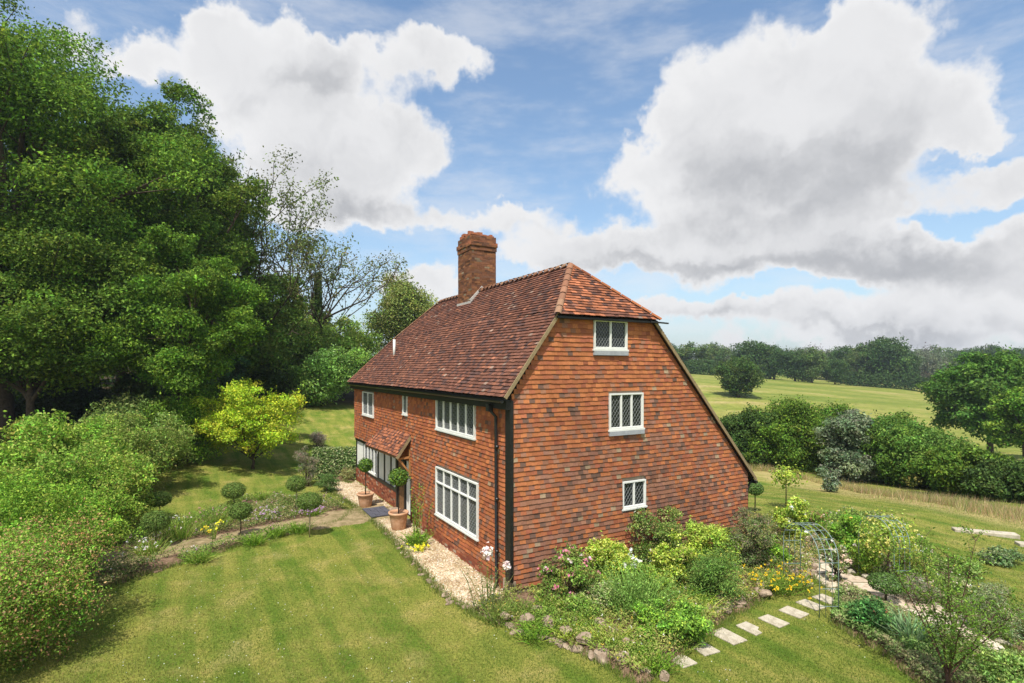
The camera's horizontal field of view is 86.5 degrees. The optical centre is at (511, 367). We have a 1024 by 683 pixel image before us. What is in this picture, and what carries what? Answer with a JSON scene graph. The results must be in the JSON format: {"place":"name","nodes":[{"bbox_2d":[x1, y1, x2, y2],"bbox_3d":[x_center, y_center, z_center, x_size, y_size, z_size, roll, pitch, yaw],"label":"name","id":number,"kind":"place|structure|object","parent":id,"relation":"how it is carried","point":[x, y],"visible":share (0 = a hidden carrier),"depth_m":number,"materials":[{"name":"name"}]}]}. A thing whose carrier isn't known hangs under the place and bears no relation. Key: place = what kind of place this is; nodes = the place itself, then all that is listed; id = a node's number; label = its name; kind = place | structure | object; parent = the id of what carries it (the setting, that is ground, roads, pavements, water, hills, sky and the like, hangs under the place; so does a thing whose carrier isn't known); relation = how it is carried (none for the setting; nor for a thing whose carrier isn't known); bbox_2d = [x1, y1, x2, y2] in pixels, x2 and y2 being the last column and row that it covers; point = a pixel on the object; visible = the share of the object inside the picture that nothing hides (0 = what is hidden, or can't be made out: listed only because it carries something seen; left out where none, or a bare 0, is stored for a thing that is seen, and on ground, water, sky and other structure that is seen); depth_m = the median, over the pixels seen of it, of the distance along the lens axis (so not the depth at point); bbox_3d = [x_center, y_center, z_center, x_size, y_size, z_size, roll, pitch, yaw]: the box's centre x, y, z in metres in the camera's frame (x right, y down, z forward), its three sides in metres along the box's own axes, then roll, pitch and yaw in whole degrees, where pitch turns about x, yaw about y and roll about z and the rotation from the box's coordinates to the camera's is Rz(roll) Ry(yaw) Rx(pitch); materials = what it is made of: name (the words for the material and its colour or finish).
{"place":"outdoors","nodes":[
{"label":"outdoors","id":0,"kind":"place"},
{"bbox_2d":[332,480,504,612],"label":"gravel path","id":1,"kind":"structure","parent":0,"point":[462,591],"depth_m":15.14,"materials":[{"name":"beige gravel"}]},
{"bbox_2d":[0,370,1023,682],"bbox_3d":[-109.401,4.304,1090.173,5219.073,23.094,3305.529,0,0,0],"label":"ground","id":2,"kind":"structure","parent":0,"point":[334,422],"depth_m":12.54,"materials":[{"name":"green plant"}]},
{"bbox_2d":[0,109,79,418],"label":"broadleaf tree","id":3,"kind":"object","parent":2,"relation":"on","point":[25,154],"visible":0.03,"depth_m":34.60,"materials":[{"name":"green plant"}]},
{"bbox_2d":[0,498,122,675],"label":"hedge shrub","id":4,"kind":"object","parent":2,"relation":"on","point":[34,601],"visible":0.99,"depth_m":10.31,"materials":[{"name":"green plant"}]},
{"bbox_2d":[13,369,115,428],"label":"shrub","id":5,"kind":"object","parent":2,"relation":"on","point":[73,403],"visible":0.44,"depth_m":32.33,"materials":[{"name":"green plant"}]},
{"bbox_2d":[0,409,135,486],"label":"hedge shrub","id":6,"kind":"object","parent":2,"relation":"on","point":[16,452],"visible":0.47,"depth_m":19.07,"materials":[{"name":"green plant"}]},
{"bbox_2d":[0,464,147,591],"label":"hedge shrub","id":7,"kind":"object","parent":2,"relation":"on","point":[32,491],"visible":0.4,"depth_m":12.81,"materials":[{"name":"green plant"}]},
{"bbox_2d":[0,434,160,528],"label":"hedge shrub","id":8,"kind":"object","parent":2,"relation":"on","point":[133,498],"visible":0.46,"depth_m":17.64,"materials":[{"name":"green plant"}]},
{"bbox_2d":[0,196,172,435],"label":"broadleaf tree","id":9,"kind":"object","parent":2,"relation":"on","point":[38,344],"visible":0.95,"depth_m":25.82,"materials":[{"name":"green plant"}]},
{"bbox_2d":[25,414,174,484],"bbox_3d":[-16.304,3.403,21.107,5.302,3.358,4.779,0,0,0],"label":"hedge shrub","id":10,"kind":"object","parent":2,"relation":"on","point":[90,429],"visible":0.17,"depth_m":21.14,"materials":[{"name":"green plant"}]},
{"bbox_2d":[0,0,226,446],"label":"broadleaf tree","id":11,"kind":"object","parent":2,"relation":"on","point":[42,92],"visible":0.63,"depth_m":28.45,"materials":[{"name":"green plant"}]},
{"bbox_2d":[74,388,197,467],"bbox_3d":[-18.241,3.021,26.386,5.608,4.063,5.064,0,0,0],"label":"hedge shrub","id":12,"kind":"object","parent":2,"relation":"on","point":[126,405],"visible":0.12,"depth_m":25.87,"materials":[{"name":"green plant"}]},
{"bbox_2d":[74,407,199,491],"bbox_3d":[-16.001,3.233,23.043,5.153,3.717,5.550,0,0,0],"label":"hedge shrub","id":13,"kind":"object","parent":2,"relation":"on","point":[163,439],"visible":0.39,"depth_m":22.71,"materials":[{"name":"green plant"}]},
{"bbox_2d":[107,372,169,413],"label":"shrub","id":14,"kind":"object","parent":2,"relation":"on","point":[134,387],"visible":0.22,"depth_m":30.39,"materials":[{"name":"green plant"}]},
{"bbox_2d":[65,76,280,340],"bbox_3d":[-22.906,-7.085,36.532,11.150,23.041,11.901,0,0,45],"label":"broadleaf tree","id":15,"kind":"object","parent":2,"relation":"on","point":[226,240],"visible":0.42,"depth_m":34.65,"materials":[{"name":"green plant"}]},
{"bbox_2d":[76,222,272,462],"bbox_3d":[-17.449,-1.196,29.185,8.349,12.645,9.045,0,0,-25],"label":"broadleaf tree","id":16,"kind":"object","parent":2,"relation":"on","point":[185,365],"visible":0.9,"depth_m":27.17,"materials":[{"name":"green plant"}]},
{"bbox_2d":[135,392,221,464],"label":"hedge shrub","id":17,"kind":"object","parent":2,"relation":"on","point":[188,413],"visible":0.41,"depth_m":27.63,"materials":[{"name":"green plant"}]},
{"bbox_2d":[80,497,346,587],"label":"bed soil","id":18,"kind":"structure","parent":2,"relation":"on","point":[166,560],"depth_m":16.91,"materials":[{"name":"brown soil"}]},
{"bbox_2d":[110,527,194,559],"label":"perennial clump","id":19,"kind":"object","parent":18,"relation":"on","point":[146,549],"visible":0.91,"depth_m":15.86,"materials":[{"name":"green plant"}]},
{"bbox_2d":[138,509,171,541],"bbox_3d":[-10.816,4.916,16.513,0.876,1.248,0.880,0,0,0],"label":"clipped ball","id":20,"kind":"object","parent":18,"relation":"on","point":[159,522],"visible":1,"depth_m":16.37,"materials":[{"name":"green plant"}]},
{"bbox_2d":[147,510,238,544],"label":"perennial clump","id":21,"kind":"object","parent":18,"relation":"on","point":[181,534],"visible":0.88,"depth_m":17.33,"materials":[{"name":"green plant"}]},
{"bbox_2d":[66,490,347,584],"bbox_3d":[-9.804,5.243,18.134,5.012,0.509,9.165,0,0,17],"label":"ground cover","id":22,"kind":"object","parent":18,"relation":"on","point":[270,506],"visible":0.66,"depth_m":18.15,"materials":[{"name":"green plant"}]},
{"bbox_2d":[172,166,259,386],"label":"broadleaf tree","id":23,"kind":"object","parent":2,"relation":"on","point":[254,261],"visible":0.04,"depth_m":40.70,"materials":[{"name":"green plant"}]},
{"bbox_2d":[208,354,251,391],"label":"shrub","id":24,"kind":"object","parent":2,"relation":"on","point":[229,377],"visible":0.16,"depth_m":41.79,"materials":[{"name":"green plant"}]},
{"bbox_2d":[199,271,273,375],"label":"broadleaf tree","id":25,"kind":"object","parent":2,"relation":"on","point":[254,356],"visible":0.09,"depth_m":43.63,"materials":[{"name":"green plant"}]},
{"bbox_2d":[96,504,389,571],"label":"worn path","id":26,"kind":"structure","parent":2,"relation":"on","point":[354,517],"depth_m":18.53,"materials":[{"name":"brown soil"}]},
{"bbox_2d":[185,377,310,468],"bbox_3d":[-13.794,2.936,28.578,5.763,4.952,5.828,0,0,-35],"label":"golden tree","id":27,"kind":"object","parent":2,"relation":"on","point":[242,414],"visible":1,"depth_m":27.68,"materials":[{"name":"yellow plant"}]},
{"bbox_2d":[243,356,292,403],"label":"shrub","id":28,"kind":"object","parent":2,"relation":"on","point":[273,380],"visible":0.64,"depth_m":44.86,"materials":[{"name":"green plant"}]},
{"bbox_2d":[205,144,352,377],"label":"sparse tree","id":29,"kind":"object","parent":2,"relation":"on","point":[290,245],"visible":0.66,"depth_m":43.52,"materials":[{"name":"green plant"}]},
{"bbox_2d":[242,269,320,402],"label":"broadleaf tree","id":30,"kind":"object","parent":2,"relation":"on","point":[276,346],"visible":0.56,"depth_m":44.85,"materials":[{"name":"green plant"}]},
{"bbox_2d":[282,343,371,406],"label":"shrub","id":31,"kind":"object","parent":2,"relation":"on","point":[324,374],"visible":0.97,"depth_m":43.84,"materials":[{"name":"green plant"}]},
{"bbox_2d":[279,311,382,396],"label":"broadleaf tree","id":32,"kind":"object","parent":2,"relation":"on","point":[350,336],"visible":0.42,"depth_m":50.76,"materials":[{"name":"green plant"}]},
{"bbox_2d":[317,464,354,481],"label":"bed soil","id":33,"kind":"structure","parent":2,"relation":"on","point":[339,477],"depth_m":26.87,"materials":[{"name":"brown soil"}]},
{"bbox_2d":[310,446,355,479],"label":"hedgerow","id":34,"kind":"object","parent":33,"relation":"on","point":[342,457],"visible":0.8,"depth_m":27.11,"materials":[{"name":"green plant"}]},
{"bbox_2d":[254,219,421,343],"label":"sparse tree","id":35,"kind":"object","parent":2,"relation":"on","point":[318,307],"visible":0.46,"depth_m":51.02,"materials":[{"name":"green plant"}]},
{"bbox_2d":[357,267,437,354],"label":"broadleaf tree","id":36,"kind":"object","parent":2,"relation":"on","point":[399,310],"visible":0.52,"depth_m":58.13,"materials":[{"name":"green plant"}]},
{"bbox_2d":[77,476,1023,682],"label":"edge grass","id":37,"kind":"structure","parent":2,"relation":"on","point":[607,666],"depth_m":12.66,"materials":[{"name":"green plant"}]},
{"bbox_2d":[347,231,757,594],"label":"cottage","id":38,"kind":"structure","parent":2,"relation":"on","point":[524,425],"depth_m":15.13,"materials":[{"name":"tile"}]},
{"bbox_2d":[435,400,475,439],"bbox_3d":[-1.694,1.453,16.052,0.120,1.025,2.900,0,0,-30],"label":"window","id":39,"kind":"structure","parent":38,"relation":"in","point":[457,419],"depth_m":15.96,"materials":[{"name":"white paint"}]},
{"bbox_2d":[434,466,478,541],"bbox_3d":[-1.654,3.893,15.983,0.120,1.545,3.100,0,0,-30],"label":"window","id":40,"kind":"structure","parent":38,"relation":"in","point":[456,496],"depth_m":15.78,"materials":[{"name":"white paint"}]},
{"bbox_2d":[592,320,628,355],"bbox_3d":[2.633,-0.812,14.562,1.212,0.947,0.125,0,0,-30],"label":"window","id":41,"kind":"structure","parent":38,"relation":"in","point":[609,337],"depth_m":14.54,"materials":[{"name":"white paint"}]},
{"bbox_2d":[608,392,644,435],"bbox_3d":[3.113,1.250,14.834,1.272,1.136,0.125,0,0,-30],"label":"window","id":42,"kind":"structure","parent":38,"relation":"in","point":[626,410],"depth_m":14.83,"materials":[{"name":"white paint"}]},
{"bbox_2d":[622,479,647,510],"bbox_3d":[3.348,3.483,14.971,0.914,0.778,0.120,0,0,-30],"label":"window","id":43,"kind":"structure","parent":38,"relation":"in","point":[634,491],"depth_m":14.95,"materials":[{"name":"white paint"}]},
{"bbox_2d":[477,520,818,682],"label":"bed soil","id":44,"kind":"structure","parent":2,"relation":"on","point":[524,595],"depth_m":11.57,"materials":[{"name":"brown soil"}]},
{"bbox_2d":[457,555,512,611],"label":"rose bush","id":45,"kind":"object","parent":44,"relation":"on","point":[488,593],"visible":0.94,"depth_m":12.30,"materials":[{"name":"green plant"}]},
{"bbox_2d":[498,612,559,644],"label":"perennial clump","id":46,"kind":"object","parent":44,"relation":"on","point":[526,635],"visible":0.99,"depth_m":10.95,"materials":[{"name":"green plant"}]},
{"bbox_2d":[536,541,601,606],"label":"rose bush","id":47,"kind":"object","parent":44,"relation":"on","point":[552,584],"visible":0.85,"depth_m":12.46,"materials":[{"name":"green plant"}]},
{"bbox_2d":[558,591,600,622],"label":"shrub","id":48,"kind":"object","parent":44,"relation":"on","point":[576,603],"visible":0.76,"depth_m":11.66,"materials":[{"name":"green plant"}]},
{"bbox_2d":[574,576,625,617],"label":"shrub","id":49,"kind":"object","parent":44,"relation":"on","point":[598,591],"visible":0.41,"depth_m":12.02,"materials":[{"name":"green plant"}]},
{"bbox_2d":[581,530,637,585],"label":"shrub","id":50,"kind":"object","parent":44,"relation":"on","point":[603,550],"visible":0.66,"depth_m":13.56,"materials":[{"name":"green plant"}]},
{"bbox_2d":[470,510,821,673],"bbox_3d":[5.378,5.223,14.301,12.694,0.433,4.264,0,0,-35],"label":"ground cover","id":51,"kind":"object","parent":44,"relation":"on","point":[715,613],"visible":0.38,"depth_m":11.86,"materials":[{"name":"green plant"}]},
{"bbox_2d":[620,559,673,602],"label":"shrub","id":52,"kind":"object","parent":44,"relation":"on","point":[645,569],"visible":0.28,"depth_m":12.55,"materials":[{"name":"green plant"}]},
{"bbox_2d":[561,546,734,625],"bbox_3d":[2.720,4.837,12.122,3.096,1.392,4.052,0,0,-23],"label":"fennel plant","id":53,"kind":"object","parent":44,"relation":"on","point":[631,592],"visible":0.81,"depth_m":11.79,"materials":[{"name":"green plant"}]},
{"bbox_2d":[625,504,688,564],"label":"rose bush","id":54,"kind":"object","parent":44,"relation":"on","point":[659,531],"visible":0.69,"depth_m":14.78,"materials":[{"name":"green plant"}]},
{"bbox_2d":[630,640,691,675],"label":"perennial clump","id":55,"kind":"object","parent":44,"relation":"on","point":[654,664],"visible":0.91,"depth_m":9.75,"materials":[{"name":"green plant"}]},
{"bbox_2d":[627,595,715,645],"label":"shrub","id":56,"kind":"object","parent":44,"relation":"on","point":[687,616],"visible":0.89,"depth_m":10.72,"materials":[{"name":"green plant"}]},
{"bbox_2d":[648,528,698,585],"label":"shrub","id":57,"kind":"object","parent":44,"relation":"on","point":[680,556],"visible":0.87,"depth_m":13.24,"materials":[{"name":"green plant"}]},
{"bbox_2d":[677,539,745,602],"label":"shrub","id":58,"kind":"object","parent":44,"relation":"on","point":[714,571],"visible":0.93,"depth_m":12.63,"materials":[{"name":"green plant"}]},
{"bbox_2d":[682,515,743,564],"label":"shrub","id":59,"kind":"object","parent":44,"relation":"on","point":[699,542],"visible":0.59,"depth_m":14.73,"materials":[{"name":"green plant"}]},
{"bbox_2d":[722,506,782,568],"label":"shrub","id":60,"kind":"object","parent":44,"relation":"on","point":[762,540],"visible":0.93,"depth_m":14.51,"materials":[{"name":"green plant"}]},
{"bbox_2d":[739,562,821,599],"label":"yellow flowers","id":61,"kind":"object","parent":44,"relation":"on","point":[788,590],"visible":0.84,"depth_m":13.15,"materials":[{"name":"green plant"}]},
{"bbox_2d":[772,492,814,544],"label":"shrub","id":62,"kind":"object","parent":44,"relation":"on","point":[794,509],"visible":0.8,"depth_m":16.75,"materials":[{"name":"green plant"}]},
{"bbox_2d":[675,341,713,361],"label":"tree","id":63,"kind":"object","parent":2,"relation":"on","point":[684,351],"visible":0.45,"depth_m":202.02,"materials":[{"name":"green plant"}]},
{"bbox_2d":[711,355,767,396],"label":"broadleaf tree","id":64,"kind":"object","parent":2,"relation":"on","point":[738,375],"visible":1,"depth_m":110.31,"materials":[{"name":"green plant"}]},
{"bbox_2d":[728,337,771,369],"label":"tree","id":65,"kind":"object","parent":2,"relation":"on","point":[748,348],"visible":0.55,"depth_m":181.73,"materials":[{"name":"green plant"}]},
{"bbox_2d":[718,404,792,467],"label":"hedge bush","id":66,"kind":"object","parent":2,"relation":"on","point":[740,429],"visible":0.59,"depth_m":38.87,"materials":[{"name":"green plant"}]},
{"bbox_2d":[753,346,793,379],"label":"tree","id":67,"kind":"object","parent":2,"relation":"on","point":[776,356],"visible":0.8,"depth_m":177.62,"materials":[{"name":"green plant"}]},
{"bbox_2d":[743,394,828,472],"bbox_3d":[19.480,4.478,38.197,6.912,5.499,5.656,0,0,0],"label":"hedge bush","id":68,"kind":"object","parent":2,"relation":"on","point":[798,417],"visible":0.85,"depth_m":37.02,"materials":[{"name":"green plant"}]},
{"bbox_2d":[767,460,808,507],"bbox_3d":[10.803,4.595,21.309,1.396,1.916,1.435,0,0,39],"label":"sapling","id":69,"kind":"object","parent":2,"relation":"on","point":[781,477],"visible":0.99,"depth_m":21.24,"materials":[{"name":"green plant"}]},
{"bbox_2d":[776,349,813,381],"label":"tree","id":70,"kind":"object","parent":2,"relation":"on","point":[795,370],"visible":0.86,"depth_m":174.95,"materials":[{"name":"green plant"}]},
{"bbox_2d":[783,523,838,617],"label":"garden arch","id":71,"kind":"structure","parent":2,"relation":"on","point":[789,563],"depth_m":12.10,"materials":[{"name":"metal"}]},
{"bbox_2d":[793,346,829,382],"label":"tree","id":72,"kind":"object","parent":2,"relation":"on","point":[817,358],"visible":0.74,"depth_m":173.34,"materials":[{"name":"green plant"}]},
{"bbox_2d":[790,397,854,468],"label":"hedge bush","id":73,"kind":"object","parent":2,"relation":"on","point":[825,412],"visible":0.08,"depth_m":39.30,"materials":[{"name":"green plant"}]},
{"bbox_2d":[815,538,851,581],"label":"rose bush","id":74,"kind":"object","parent":2,"relation":"on","point":[842,551],"visible":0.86,"depth_m":13.68,"materials":[{"name":"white plant"}]},
{"bbox_2d":[820,358,850,384],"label":"tree","id":75,"kind":"object","parent":2,"relation":"on","point":[837,373],"visible":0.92,"depth_m":174.26,"materials":[{"name":"green plant"}]},
{"bbox_2d":[813,408,888,482],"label":"hedge bush","id":76,"kind":"object","parent":2,"relation":"on","point":[843,454],"visible":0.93,"depth_m":33.43,"materials":[{"name":"green plant"}]},
{"bbox_2d":[748,462,1023,526],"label":"tall grass","id":77,"kind":"structure","parent":2,"relation":"on","point":[973,505],"depth_m":24.23,"materials":[{"name":"beige plant"}]},
{"bbox_2d":[857,335,917,386],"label":"tree","id":78,"kind":"object","parent":2,"relation":"on","point":[895,359],"visible":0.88,"depth_m":178.70,"materials":[{"name":"green plant"}]},
{"bbox_2d":[844,371,930,393],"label":"hedgerow","id":79,"kind":"object","parent":2,"relation":"on","point":[875,380],"visible":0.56,"depth_m":172.39,"materials":[{"name":"green plant"}]},
{"bbox_2d":[851,406,936,486],"bbox_3d":[23.240,4.669,33.232,4.863,4.696,4.983,0,0,0],"label":"hedge bush","id":80,"kind":"object","parent":2,"relation":"on","point":[887,428],"visible":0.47,"depth_m":32.17,"materials":[{"name":"green plant"}]},
{"bbox_2d":[831,594,984,682],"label":"bed soil","id":81,"kind":"structure","parent":2,"relation":"on","point":[900,659],"depth_m":10.48,"materials":[{"name":"brown soil"}]},
{"bbox_2d":[842,595,895,632],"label":"shrub","id":82,"kind":"object","parent":81,"relation":"on","point":[867,610],"visible":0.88,"depth_m":11.19,"materials":[{"name":"green plant"}]},
{"bbox_2d":[866,571,906,600],"bbox_3d":[8.609,5.120,12.513,0.752,0.810,0.778,0,0,0],"label":"clipped ball","id":83,"kind":"object","parent":81,"relation":"on","point":[885,587],"visible":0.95,"depth_m":12.38,"materials":[{"name":"green plant"}]},
{"bbox_2d":[829,581,1003,682],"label":"ground cover","id":84,"kind":"object","parent":81,"relation":"on","point":[923,666],"visible":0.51,"depth_m":10.56,"materials":[{"name":"green plant"}]},
{"bbox_2d":[873,602,967,645],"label":"iris clump","id":85,"kind":"object","parent":81,"relation":"on","point":[902,624],"visible":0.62,"depth_m":10.93,"materials":[{"name":"green plant"}]},
{"bbox_2d":[972,645,1023,682],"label":"shrub","id":86,"kind":"object","parent":81,"relation":"on","point":[1011,658],"visible":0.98,"depth_m":9.26,"materials":[{"name":"green plant"}]},
{"bbox_2d":[803,517,1023,654],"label":"bed soil","id":87,"kind":"structure","parent":2,"relation":"on","point":[1019,647],"depth_m":11.82,"materials":[{"name":"brown soil"}]},
{"bbox_2d":[825,510,874,558],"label":"shrub","id":88,"kind":"object","parent":87,"relation":"on","point":[840,533],"visible":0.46,"depth_m":15.47,"materials":[{"name":"green plant"}]},
{"bbox_2d":[849,540,885,575],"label":"shrub","id":89,"kind":"object","parent":87,"relation":"on","point":[866,564],"visible":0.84,"depth_m":14.21,"materials":[{"name":"green plant"}]},
{"bbox_2d":[847,506,927,581],"bbox_3d":[9.471,4.536,13.802,1.672,1.977,1.628,0,0,45],"label":"rose standard","id":90,"kind":"object","parent":87,"relation":"on","point":[872,537],"visible":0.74,"depth_m":13.67,"materials":[{"name":"green plant"}]},
{"bbox_2d":[782,505,1023,648],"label":"ground cover","id":91,"kind":"object","parent":87,"relation":"on","point":[834,515],"visible":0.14,"depth_m":14.55,"materials":[{"name":"green plant"}]},
{"bbox_2d":[955,576,1023,644],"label":"shrub","id":92,"kind":"object","parent":87,"relation":"on","point":[996,598],"visible":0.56,"depth_m":10.97,"materials":[{"name":"green plant"}]},
{"bbox_2d":[883,423,975,489],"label":"hedge bush","id":93,"kind":"object","parent":2,"relation":"on","point":[908,448],"visible":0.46,"depth_m":30.61,"materials":[{"name":"green plant"}]},
{"bbox_2d":[917,345,952,377],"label":"tree","id":94,"kind":"object","parent":2,"relation":"on","point":[934,362],"visible":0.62,"depth_m":237.03,"materials":[{"name":"green plant"}]},
{"bbox_2d":[852,519,1023,682],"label":"young tree","id":95,"kind":"object","parent":2,"relation":"on","point":[952,638],"visible":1,"depth_m":9.16,"materials":[{"name":"green plant"}]},
{"bbox_2d":[904,443,1023,497],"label":"hedge bush","id":96,"kind":"object","parent":2,"relation":"on","point":[945,467],"visible":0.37,"depth_m":27.44,"materials":[{"name":"green plant"}]},
{"bbox_2d":[915,344,1023,452],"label":"broadleaf tree","id":97,"kind":"object","parent":2,"relation":"on","point":[960,394],"visible":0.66,"depth_m":58.32,"materials":[{"name":"green plant"}]},
{"bbox_2d":[957,455,1023,503],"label":"hedge bush","id":98,"kind":"object","parent":2,"relation":"on","point":[985,478],"visible":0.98,"depth_m":25.68,"materials":[{"name":"green plant"}]},
{"bbox_2d":[971,545,1023,567],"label":"shrub","id":99,"kind":"object","parent":2,"relation":"on","point":[1008,557],"visible":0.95,"depth_m":15.23,"materials":[{"name":"green plant"}]},
{"bbox_2d":[978,386,1023,456],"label":"broadleaf tree","id":100,"kind":"object","parent":2,"relation":"on","point":[1007,404],"visible":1,"depth_m":50.14,"materials":[{"name":"green plant"}]},
{"bbox_2d":[0,0,1023,359],"label":"sky","id":101,"kind":"structure","parent":0,"point":[793,174],"materials":[{"name":"blue"}]},
{"bbox_2d":[748,533,1004,653],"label":"stone path","id":102,"kind":"structure","parent":0,"point":[858,581],"depth_m":13.28,"materials":[{"name":"beige stone"}]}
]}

